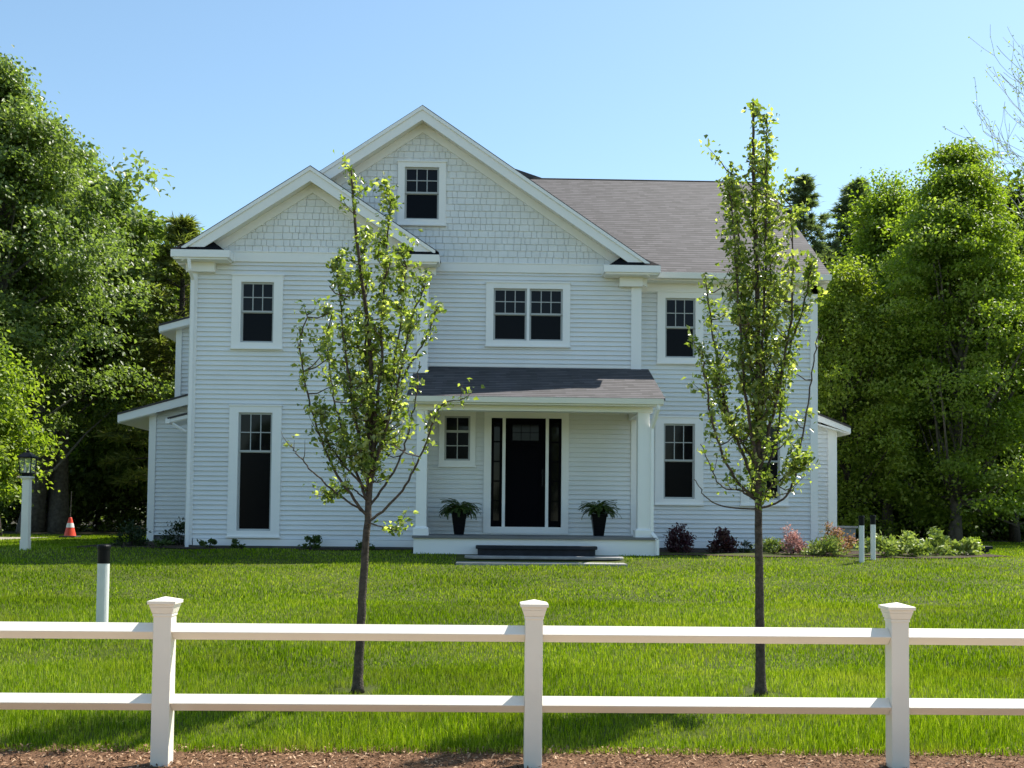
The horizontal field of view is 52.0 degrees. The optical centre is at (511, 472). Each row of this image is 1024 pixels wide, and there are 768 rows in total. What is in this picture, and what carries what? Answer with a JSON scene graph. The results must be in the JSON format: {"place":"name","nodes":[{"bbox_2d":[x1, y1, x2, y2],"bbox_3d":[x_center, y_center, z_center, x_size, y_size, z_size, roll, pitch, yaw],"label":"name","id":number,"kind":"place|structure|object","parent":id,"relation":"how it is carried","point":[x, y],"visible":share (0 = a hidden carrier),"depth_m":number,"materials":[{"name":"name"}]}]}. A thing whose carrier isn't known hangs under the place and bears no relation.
{"place":"outdoors","nodes":[
{"label":"outdoors","id":0,"kind":"place"},
{"bbox_2d":[0,537,46,539],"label":"gravel drive","id":1,"kind":"structure","parent":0,"point":[1,538],"depth_m":29.58,"materials":[{"name":"grey gravel"}]},
{"bbox_2d":[2,520,146,534],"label":"forest floor","id":2,"kind":"structure","parent":0,"point":[4,532],"depth_m":38.02,"materials":[{"name":"brown soil"}]},
{"bbox_2d":[0,445,107,530],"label":"understory bush","id":3,"kind":"object","parent":2,"relation":"on","point":[9,516],"visible":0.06,"depth_m":39.80,"materials":[{"name":"green plant"}]},
{"bbox_2d":[13,385,114,527],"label":"tree","id":4,"kind":"object","parent":2,"relation":"on","point":[70,447],"depth_m":45.48,"materials":[{"name":"green plant"}]},
{"bbox_2d":[6,134,178,531],"bbox_3d":[-17.118,-5.168,37.442,10.712,14.936,10.698,1,-2,-1],"label":"oak tree","id":5,"kind":"object","parent":2,"relation":"on","point":[119,192],"visible":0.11,"depth_m":36.86,"materials":[{"name":"green plant"}]},
{"bbox_2d":[7,174,178,531],"bbox_3d":[-15.994,-4.599,38.630,9.950,13.891,9.962,2,-3,-32],"label":"oak tree","id":6,"kind":"object","parent":2,"relation":"on","point":[58,514],"visible":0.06,"depth_m":37.93,"materials":[{"name":"green plant"}]},
{"bbox_2d":[46,440,146,530],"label":"understory bush","id":7,"kind":"object","parent":2,"relation":"on","point":[98,526],"visible":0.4,"depth_m":40.78,"materials":[{"name":"green plant"}]},
{"bbox_2d":[30,242,185,530],"bbox_3d":[-15.158,-3.898,41.967,9.539,12.714,8.056,0,-2,6],"label":"tree","id":8,"kind":"object","parent":2,"relation":"on","point":[98,448],"visible":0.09,"depth_m":39.97,"materials":[{"name":"green plant"}]},
{"bbox_2d":[0,512,1023,756],"bbox_3d":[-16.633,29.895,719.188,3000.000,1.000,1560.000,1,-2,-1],"label":"ground","id":9,"kind":"structure","parent":0,"point":[461,557],"depth_m":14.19,"materials":[{"name":"green plant"}]},
{"bbox_2d":[17,448,38,549],"bbox_3d":[-10.063,0.545,21.769,0.330,2.130,0.330,1,-2,-1],"label":"lamp post","id":10,"kind":"object","parent":9,"relation":"on","point":[25,535],"visible":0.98,"depth_m":21.70,"materials":[{"name":"white paint"}]},
{"bbox_2d":[0,326,77,531],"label":"maple tree","id":11,"kind":"object","parent":9,"relation":"on","point":[14,420],"visible":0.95,"depth_m":25.55,"materials":[{"name":"green plant"}]},
{"bbox_2d":[59,491,80,537],"bbox_3d":[-12.861,1.211,30.587,0.480,1.350,0.480,1,-2,-1],"label":"traffic cone","id":12,"kind":"object","parent":9,"relation":"on","point":[70,530],"visible":0.9,"depth_m":30.48,"materials":[{"name":"orange plastic"}]},
{"bbox_2d":[0,44,175,535],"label":"maple tree","id":13,"kind":"object","parent":9,"relation":"on","point":[73,248],"visible":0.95,"depth_m":31.51,"materials":[{"name":"green plant"}]},
{"bbox_2d":[96,545,110,621],"bbox_3d":[-4.657,1.332,11.952,0.152,1.030,0.152,1,-2,-1],"label":"bollard light","id":14,"kind":"object","parent":9,"relation":"on","point":[103,573],"visible":0.94,"depth_m":11.90,"materials":[{"name":"white metal"}]},
{"bbox_2d":[72,542,412,549],"bbox_3d":[-5.822,1.691,24.340,7.500,0.008,4.169,1,-2,-1],"label":"planting bed","id":15,"kind":"object","parent":9,"relation":"on","point":[152,544],"visible":0.68,"depth_m":22.92,"materials":[{"name":"brown soil"}]},
{"bbox_2d":[109,519,150,545],"bbox_3d":[-8.514,1.351,23.405,0.932,0.664,0.769,1,-2,-17],"label":"evergreen bush","id":16,"kind":"object","parent":15,"relation":"on","point":[138,534],"visible":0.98,"depth_m":23.29,"materials":[{"name":"green plant"}]},
{"bbox_2d":[152,539,174,546],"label":"flowering shrub","id":17,"kind":"object","parent":15,"relation":"on","point":[158,543],"visible":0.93,"depth_m":22.82,"materials":[{"name":"green plant"}]},
{"bbox_2d":[159,517,192,544],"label":"evergreen bush","id":18,"kind":"object","parent":15,"relation":"on","point":[178,528],"visible":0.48,"depth_m":24.28,"materials":[{"name":"green plant"}]},
{"bbox_2d":[197,538,216,547],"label":"rhododendron","id":19,"kind":"object","parent":15,"relation":"on","point":[205,543],"visible":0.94,"depth_m":22.75,"materials":[{"name":"green plant"}]},
{"bbox_2d":[229,538,245,548],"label":"rhododendron","id":20,"kind":"object","parent":15,"relation":"on","point":[235,543],"visible":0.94,"depth_m":22.79,"materials":[{"name":"green plant"}]},
{"bbox_2d":[298,535,322,549],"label":"rhododendron","id":21,"kind":"object","parent":15,"relation":"on","point":[315,540],"visible":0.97,"depth_m":22.86,"materials":[{"name":"green plant"}]},
{"bbox_2d":[355,540,374,548],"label":"rhododendron","id":22,"kind":"object","parent":15,"relation":"on","point":[359,545],"visible":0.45,"depth_m":22.84,"materials":[{"name":"green plant"}]},
{"bbox_2d":[281,149,484,693],"bbox_3d":[-1.145,-0.488,9.234,1.755,4.800,0.963,1,-2,-10],"label":"pear tree","id":23,"kind":"object","parent":9,"relation":"on","point":[368,456],"visible":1,"depth_m":9.14,"materials":[{"name":"green plant"}]},
{"bbox_2d":[117,105,850,555],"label":"house","id":24,"kind":"structure","parent":9,"relation":"on","point":[573,307],"depth_m":24.06,"materials":[{"name":"paint"}]},
{"bbox_2d":[225,404,282,537],"bbox_3d":[-5.704,-0.041,23.277,1.190,2.950,0.144,1,-2,-1],"label":"window","id":25,"kind":"structure","parent":24,"relation":"in","point":[254,458],"depth_m":23.30,"materials":[{"name":"black glass"}]},
{"bbox_2d":[229,274,283,349],"bbox_3d":[-5.679,-3.591,23.418,1.170,1.685,0.144,1,-2,-1],"label":"window","id":26,"kind":"structure","parent":24,"relation":"in","point":[257,299],"depth_m":23.43,"materials":[{"name":"grey paint"}]},
{"bbox_2d":[397,160,446,226],"bbox_3d":[-2.080,-6.441,24.215,1.150,1.515,0.144,1,-2,-1],"label":"window","id":27,"kind":"structure","parent":24,"relation":"in","point":[421,183],"depth_m":24.24,"materials":[{"name":"grey paint"}]},
{"bbox_2d":[438,411,475,467],"bbox_3d":[-1.251,-0.776,24.009,0.870,1.295,0.144,1,-2,-1],"label":"window","id":28,"kind":"structure","parent":24,"relation":"in","point":[457,430],"depth_m":24.04,"materials":[{"name":"grey paint"}]},
{"bbox_2d":[439,498,481,534],"bbox_3d":[-1.145,0.958,23.162,0.972,0.802,0.963,1,-2,-1],"label":"fern planter","id":29,"kind":"object","parent":24,"relation":"on","point":[459,512],"visible":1,"depth_m":23.07,"materials":[{"name":"green plant"}]},
{"bbox_2d":[505,418,545,526],"bbox_3d":[0.305,-0.011,24.045,0.920,2.490,0.127,1,-2,-1],"label":"front door","id":30,"kind":"structure","parent":24,"relation":"in","point":[525,451],"depth_m":24.06,"materials":[{"name":"black paint"}]},
{"bbox_2d":[485,281,570,347],"bbox_3d":[0.369,-3.639,24.161,1.975,1.510,0.144,1,-2,-1],"label":"window","id":31,"kind":"structure","parent":24,"relation":"in","point":[518,314],"depth_m":24.19,"materials":[{"name":"grey paint"}]},
{"bbox_2d":[578,500,621,535],"bbox_3d":[1.929,0.993,23.251,0.921,0.801,0.986,2,-3,-24],"label":"fern planter","id":32,"kind":"object","parent":24,"relation":"on","point":[601,510],"visible":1,"depth_m":23.14,"materials":[{"name":"green plant"}]},
{"bbox_2d":[654,416,703,505],"bbox_3d":[3.947,-0.287,24.811,1.180,2.105,0.144,1,-2,-1],"label":"window","id":33,"kind":"structure","parent":24,"relation":"in","point":[678,462],"depth_m":24.83,"materials":[{"name":"grey paint"}]},
{"bbox_2d":[656,290,703,364],"bbox_3d":[3.993,-3.449,24.938,1.140,1.745,0.144,1,-2,-1],"label":"window","id":34,"kind":"structure","parent":24,"relation":"in","point":[676,310],"depth_m":24.96,"materials":[{"name":"grey paint"}]},
{"bbox_2d":[740,417,789,506],"bbox_3d":[5.976,-0.265,24.857,1.170,2.105,0.144,1,-2,-1],"label":"window","id":35,"kind":"structure","parent":24,"relation":"in","point":[782,452],"depth_m":24.84,"materials":[{"name":"grey paint"}]},
{"bbox_2d":[0,597,1023,767],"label":"post and rail fence","id":36,"kind":"object","parent":9,"relation":"on","point":[897,636],"visible":1,"depth_m":6.97,"materials":[{"name":"white paint"}]},
{"bbox_2d":[465,545,623,560],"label":"front steps","id":37,"kind":"structure","parent":9,"relation":"on","point":[532,552],"depth_m":21.47,"materials":[{"name":"stone"}]},
{"bbox_2d":[681,98,827,695],"bbox_3d":[2.113,-0.711,9.392,1.308,5.313,1.021,1,-2,-1],"label":"pear tree","id":38,"kind":"object","parent":9,"relation":"on","point":[762,391],"visible":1,"depth_m":9.22,"materials":[{"name":"green plant"}]},
{"bbox_2d":[659,549,1002,557],"bbox_3d":[6.878,1.798,23.374,7.750,0.047,3.076,1,-2,-1],"label":"planting bed","id":39,"kind":"object","parent":9,"relation":"on","point":[963,555],"visible":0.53,"depth_m":22.55,"materials":[{"name":"brown soil"}]},
{"bbox_2d":[664,522,696,552],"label":"purple shrub","id":40,"kind":"object","parent":39,"relation":"on","point":[681,542],"visible":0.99,"depth_m":23.16,"materials":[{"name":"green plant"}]},
{"bbox_2d":[705,526,741,552],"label":"purple shrub","id":41,"kind":"object","parent":39,"relation":"on","point":[726,541],"visible":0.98,"depth_m":23.13,"materials":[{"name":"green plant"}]},
{"bbox_2d":[738,539,754,552],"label":"flowering shrub","id":42,"kind":"object","parent":39,"relation":"on","point":[745,544],"visible":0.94,"depth_m":23.33,"materials":[{"name":"green plant"}]},
{"bbox_2d":[752,537,793,553],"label":"flowering shrub","id":43,"kind":"object","parent":39,"relation":"on","point":[768,547],"visible":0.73,"depth_m":22.94,"materials":[{"name":"green plant"}]},
{"bbox_2d":[778,522,808,553],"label":"pink shrub","id":44,"kind":"object","parent":39,"relation":"on","point":[795,541],"visible":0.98,"depth_m":22.70,"materials":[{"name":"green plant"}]},
{"bbox_2d":[800,533,849,555],"bbox_3d":[6.722,1.546,22.565,1.045,0.528,0.940,0,-2,17],"label":"flowering shrub","id":45,"kind":"object","parent":39,"relation":"on","point":[823,547],"visible":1,"depth_m":22.37,"materials":[{"name":"green plant"}]},
{"bbox_2d":[817,521,858,554],"bbox_3d":[7.112,1.438,23.006,0.841,0.768,1.155,-1,-3,39],"label":"bronze shrub","id":46,"kind":"object","parent":39,"relation":"on","point":[849,542],"visible":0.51,"depth_m":22.99,"materials":[{"name":"orange plant"}]},
{"bbox_2d":[853,531,903,555],"bbox_3d":[7.885,1.505,22.583,1.048,0.580,0.882,-1,-3,27],"label":"hosta","id":47,"kind":"object","parent":39,"relation":"on","point":[887,546],"visible":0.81,"depth_m":22.49,"materials":[{"name":"green plant"}]},
{"bbox_2d":[890,530,929,555],"bbox_3d":[8.670,1.522,22.846,1.190,0.581,1.268,1,-2,-1],"label":"hosta","id":48,"kind":"object","parent":39,"relation":"on","point":[913,546],"visible":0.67,"depth_m":22.70,"materials":[{"name":"green plant"}]},
{"bbox_2d":[910,532,957,555],"bbox_3d":[9.286,1.565,23.125,1.020,0.554,0.953,0,-2,17],"label":"hosta","id":49,"kind":"object","parent":39,"relation":"on","point":[940,538],"visible":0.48,"depth_m":23.02,"materials":[{"name":"green plant"}]},
{"bbox_2d":[926,526,943,552],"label":"hosta","id":50,"kind":"object","parent":39,"relation":"on","point":[938,531],"visible":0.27,"depth_m":23.86,"materials":[{"name":"green plant"}]},
{"bbox_2d":[943,536,981,554],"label":"hosta","id":51,"kind":"object","parent":39,"relation":"on","point":[968,545],"visible":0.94,"depth_m":23.21,"materials":[{"name":"green plant"}]},
{"bbox_2d":[964,536,984,550],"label":"flowering shrub","id":52,"kind":"object","parent":39,"relation":"on","point":[981,547],"visible":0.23,"depth_m":24.18,"materials":[{"name":"green plant"}]},
{"bbox_2d":[837,526,857,547],"bbox_3d":[8.608,1.627,28.765,1.450,0.800,0.900,1,-2,-1],"label":"outdoor unit","id":53,"kind":"object","parent":9,"relation":"on","point":[849,528],"visible":0.23,"depth_m":28.38,"materials":[{"name":"metal"}]},
{"bbox_2d":[858,516,864,562],"bbox_3d":[7.085,1.350,21.282,0.120,0.970,0.120,1,-2,-1],"label":"bollard light","id":54,"kind":"object","parent":9,"relation":"on","point":[861,539],"visible":0.99,"depth_m":21.24,"materials":[{"name":"white metal"}]},
{"bbox_2d":[870,515,875,559],"bbox_3d":[7.475,1.344,21.742,0.120,0.940,0.120,1,-2,-1],"label":"bollard light","id":55,"kind":"object","parent":9,"relation":"on","point":[873,537],"visible":0.97,"depth_m":21.70,"materials":[{"name":"white metal"}]},
{"bbox_2d":[818,248,964,540],"bbox_3d":[11.274,-2.539,34.830,6.811,9.981,7.174,1,-2,-13],"label":"young maple","id":56,"kind":"object","parent":9,"relation":"on","point":[845,322],"visible":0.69,"depth_m":34.11,"materials":[{"name":"green plant"}]},
{"bbox_2d":[837,136,1023,541],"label":"maple tree","id":57,"kind":"object","parent":9,"relation":"on","point":[961,228],"visible":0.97,"depth_m":33.22,"materials":[{"name":"green plant"}]},
{"bbox_2d":[910,163,1023,542],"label":"leafy tree","id":58,"kind":"object","parent":9,"relation":"on","point":[1014,535],"visible":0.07,"depth_m":36.53,"materials":[{"name":"green plant"}]},
{"bbox_2d":[950,546,992,553],"bbox_3d":[10.674,1.805,24.701,1.100,0.180,0.400,1,-2,-1],"label":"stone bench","id":59,"kind":"object","parent":9,"relation":"on","point":[986,549],"visible":0.35,"depth_m":24.52,"materials":[{"name":"grey stone"}]},
{"bbox_2d":[942,24,1023,218],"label":"bare tree","id":60,"kind":"object","parent":9,"relation":"on","point":[1004,107],"visible":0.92,"depth_m":31.82,"materials":[{"name":"grey plant"}]},
{"bbox_2d":[0,0,1023,264],"label":"sky","id":61,"kind":"structure","parent":0,"point":[233,98],"materials":[{"name":"blue"}]},
{"bbox_2d":[456,561,627,566],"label":"path","id":62,"kind":"structure","parent":0,"point":[523,563],"depth_m":20.20,"materials":[{"name":"stone"}]},
{"bbox_2d":[117,531,1023,541],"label":"forest floor","id":63,"kind":"structure","parent":0,"point":[915,540],"depth_m":39.63,"materials":[{"name":"brown soil"}]},
{"bbox_2d":[87,436,148,531],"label":"understory bush","id":64,"kind":"object","parent":63,"relation":"on","point":[131,515],"visible":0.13,"depth_m":40.30,"materials":[{"name":"green plant"}]},
{"bbox_2d":[77,228,204,527],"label":"leafy tree","id":65,"kind":"object","parent":63,"relation":"on","point":[88,409],"visible":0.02,"depth_m":40.86,"materials":[{"name":"green plant"}]},
{"bbox_2d":[85,212,204,488],"bbox_3d":[-11.521,-3.478,36.694,6.460,11.534,6.932,1,-2,-18],"label":"pine tree","id":66,"kind":"object","parent":63,"relation":"on","point":[182,230],"visible":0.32,"depth_m":36.32,"materials":[{"name":"green plant"}]},
{"bbox_2d":[783,173,840,300],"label":"pine tree","id":67,"kind":"object","parent":63,"relation":"on","point":[801,193],"visible":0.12,"depth_m":45.36,"materials":[{"name":"green plant"}]},
{"bbox_2d":[837,464,880,538],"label":"understory bush","id":68,"kind":"object","parent":63,"relation":"on","point":[863,509],"visible":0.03,"depth_m":40.63,"materials":[{"name":"green plant"}]},
{"bbox_2d":[810,176,916,535],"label":"pine tree","id":69,"kind":"object","parent":63,"relation":"on","point":[845,201],"visible":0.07,"depth_m":47.55,"materials":[{"name":"green plant"}]},
{"bbox_2d":[824,293,947,535],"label":"tree","id":70,"kind":"object","parent":63,"relation":"on","point":[886,435],"depth_m":42.47,"materials":[{"name":"green plant"}]},
{"bbox_2d":[855,476,929,538],"bbox_3d":[14.678,1.421,40.663,4.332,3.696,3.536,1,-2,-8],"label":"understory bush","id":71,"kind":"object","parent":63,"relation":"on","point":[919,533],"visible":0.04,"depth_m":39.81,"materials":[{"name":"green plant"}]},
{"bbox_2d":[818,165,1023,538],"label":"maple tree","id":72,"kind":"object","parent":63,"relation":"on","point":[876,211],"visible":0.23,"depth_m":38.55,"materials":[{"name":"green plant"}]},
{"bbox_2d":[869,438,1007,540],"bbox_3d":[15.695,0.998,39.588,4.746,4.960,5.815,-2,-3,43],"label":"understory bush","id":73,"kind":"object","parent":63,"relation":"on","point":[974,532],"visible":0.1,"depth_m":38.91,"materials":[{"name":"green plant"}]},
{"bbox_2d":[941,506,1023,539],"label":"understory bush","id":74,"kind":"object","parent":63,"relation":"on","point":[989,521],"visible":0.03,"depth_m":40.59,"materials":[{"name":"green plant"}]},
{"bbox_2d":[967,487,1023,540],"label":"understory bush","id":75,"kind":"object","parent":63,"relation":"on","point":[996,536],"visible":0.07,"depth_m":40.13,"materials":[{"name":"green plant"}]},
{"bbox_2d":[985,490,1023,539],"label":"understory bush","id":76,"kind":"object","parent":63,"relation":"on","point":[1001,531],"visible":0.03,"depth_m":40.88,"materials":[{"name":"green plant"}]},
{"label":"sandy shoulder","id":77,"kind":"structure","parent":0,"visible":0},
{"bbox_2d":[0,745,1023,767],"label":"mulch strip","id":78,"kind":"object","parent":77,"relation":"on","point":[180,755],"visible":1,"depth_m":7.13,"materials":[{"name":"brown plant"}]},
{"bbox_2d":[0,741,1023,767],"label":"mulch chips","id":79,"kind":"object","parent":78,"relation":"on","point":[197,756],"visible":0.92,"depth_m":7.13,"materials":[{"name":"brown plant"}]}
]}

